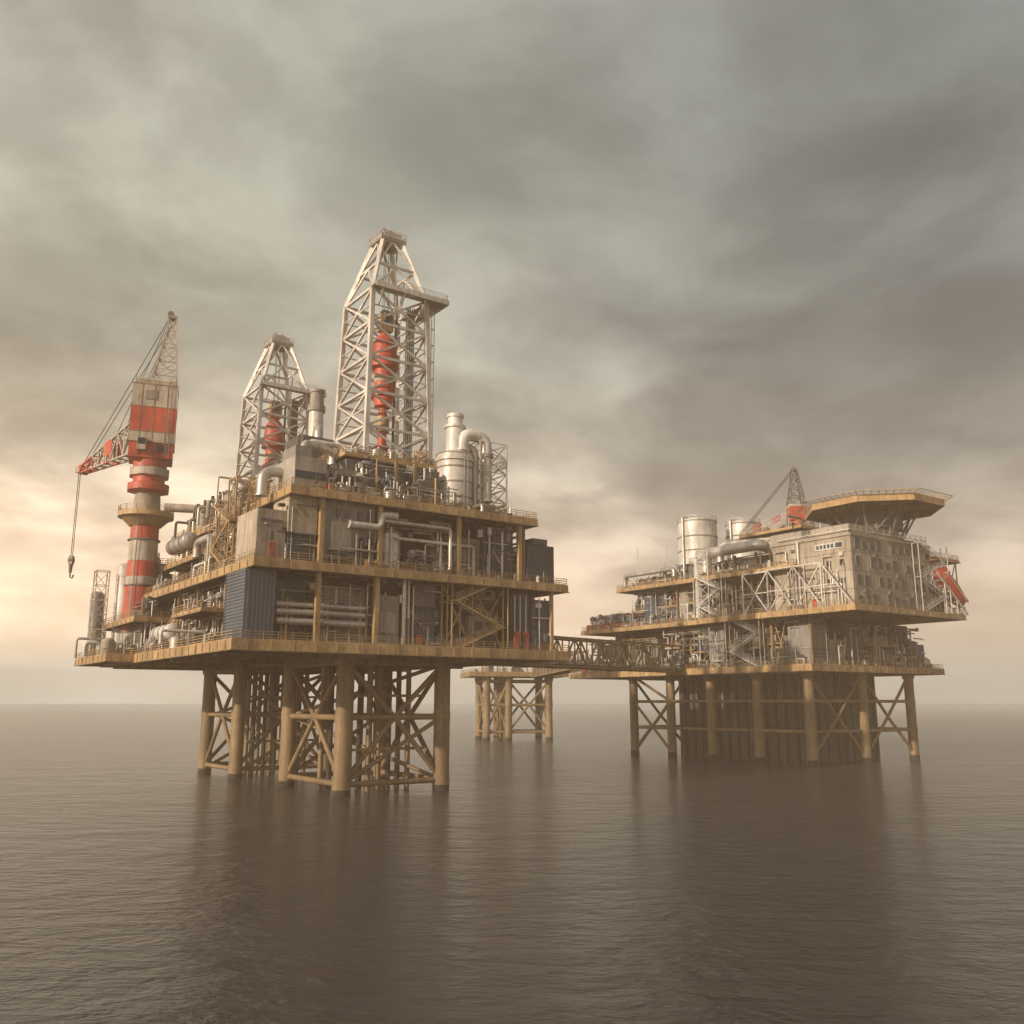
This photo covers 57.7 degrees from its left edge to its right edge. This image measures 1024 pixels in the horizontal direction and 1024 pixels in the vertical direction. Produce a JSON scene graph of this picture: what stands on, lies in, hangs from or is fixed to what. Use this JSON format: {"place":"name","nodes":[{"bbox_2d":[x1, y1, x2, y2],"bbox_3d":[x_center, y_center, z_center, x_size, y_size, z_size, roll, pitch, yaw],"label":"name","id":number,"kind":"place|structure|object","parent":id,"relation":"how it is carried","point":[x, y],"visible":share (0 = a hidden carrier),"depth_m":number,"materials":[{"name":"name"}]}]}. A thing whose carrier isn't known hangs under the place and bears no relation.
{"place":"outdoors","nodes":[
{"label":"outdoors","id":0,"kind":"place"},
{"bbox_2d":[0,704,1023,1023],"bbox_3d":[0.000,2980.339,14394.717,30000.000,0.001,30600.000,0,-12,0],"label":"sea water","id":1,"kind":"structure","parent":0,"point":[584,866],"depth_m":69.69,"materials":[{"name":"grey liquid"}]},
{"bbox_2d":[73,388,570,796],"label":"offshore oil platform","id":2,"kind":"structure","parent":1,"relation":"in","point":[311,553],"depth_m":143.17,"materials":[{"name":"metal"}]},
{"bbox_2d":[68,311,201,646],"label":"pedestal crane","id":3,"kind":"object","parent":2,"relation":"on","point":[149,439],"visible":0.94,"depth_m":172.12,"materials":[{"name":"white paint"}]},
{"bbox_2d":[234,332,326,488],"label":"drilling derrick","id":4,"kind":"object","parent":2,"relation":"on","point":[272,441],"visible":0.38,"depth_m":196.45,"materials":[{"name":"white metal"}]},
{"bbox_2d":[333,227,448,464],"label":"drilling derrick","id":5,"kind":"object","parent":2,"relation":"on","point":[382,362],"visible":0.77,"depth_m":156.68,"materials":[{"name":"white metal"}]},
{"bbox_2d":[460,666,568,740],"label":"bridge support jacket","id":6,"kind":"object","parent":1,"relation":"in","point":[502,705],"visible":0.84,"depth_m":336.44,"materials":[{"name":"metal"}]},
{"bbox_2d":[532,650,585,676],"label":"connecting bridge","id":7,"kind":"structure","parent":6,"relation":"on","point":[548,672],"depth_m":296.29,"materials":[{"name":"metal"}]},
{"bbox_2d":[569,515,965,765],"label":"offshore oil platform","id":8,"kind":"structure","parent":1,"relation":"in","point":[759,678],"depth_m":216.23,"materials":[{"name":"metal"}]},
{"bbox_2d":[492,636,681,672],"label":"truss bridge","id":9,"kind":"structure","parent":8,"relation":"attached to","point":[587,664],"depth_m":208.32,"materials":[{"name":"metal"}]},
{"bbox_2d":[677,514,720,579],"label":"storage tank","id":10,"kind":"object","parent":8,"relation":"on","point":[696,533],"visible":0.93,"depth_m":231.90,"materials":[{"name":"white metal"}]},
{"bbox_2d":[725,517,761,564],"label":"storage tank","id":11,"kind":"object","parent":8,"relation":"on","point":[734,527],"visible":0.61,"depth_m":235.99,"materials":[{"name":"white metal"}]},
{"bbox_2d":[742,468,806,534],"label":"pedestal crane","id":12,"kind":"object","parent":8,"relation":"on","point":[791,508],"visible":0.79,"depth_m":225.13,"materials":[{"name":"white paint"}]},
{"bbox_2d":[772,523,960,613],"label":"accommodation block","id":13,"kind":"structure","parent":8,"relation":"on","point":[858,562],"depth_m":199.68,"materials":[{"name":"metal"}]},
{"bbox_2d":[826,537,932,609],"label":"windows glass","id":14,"kind":"structure","parent":13,"relation":"in","point":[856,539],"depth_m":197.69,"materials":[{"name":"black glass"}]},
{"bbox_2d":[797,488,952,539],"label":"helideck","id":15,"kind":"object","parent":8,"relation":"on","point":[890,512],"visible":0.86,"depth_m":203.48,"materials":[{"name":"metal"}]},
{"bbox_2d":[929,566,968,614],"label":"lifeboat","id":16,"kind":"object","parent":8,"relation":"on","point":[944,578],"visible":0.84,"depth_m":208.13,"materials":[{"name":"red paint"}]},
{"bbox_2d":[0,0,1023,703],"label":"sky","id":17,"kind":"structure","parent":0,"point":[687,256],"materials":[{"name":"grey"}]}
]}

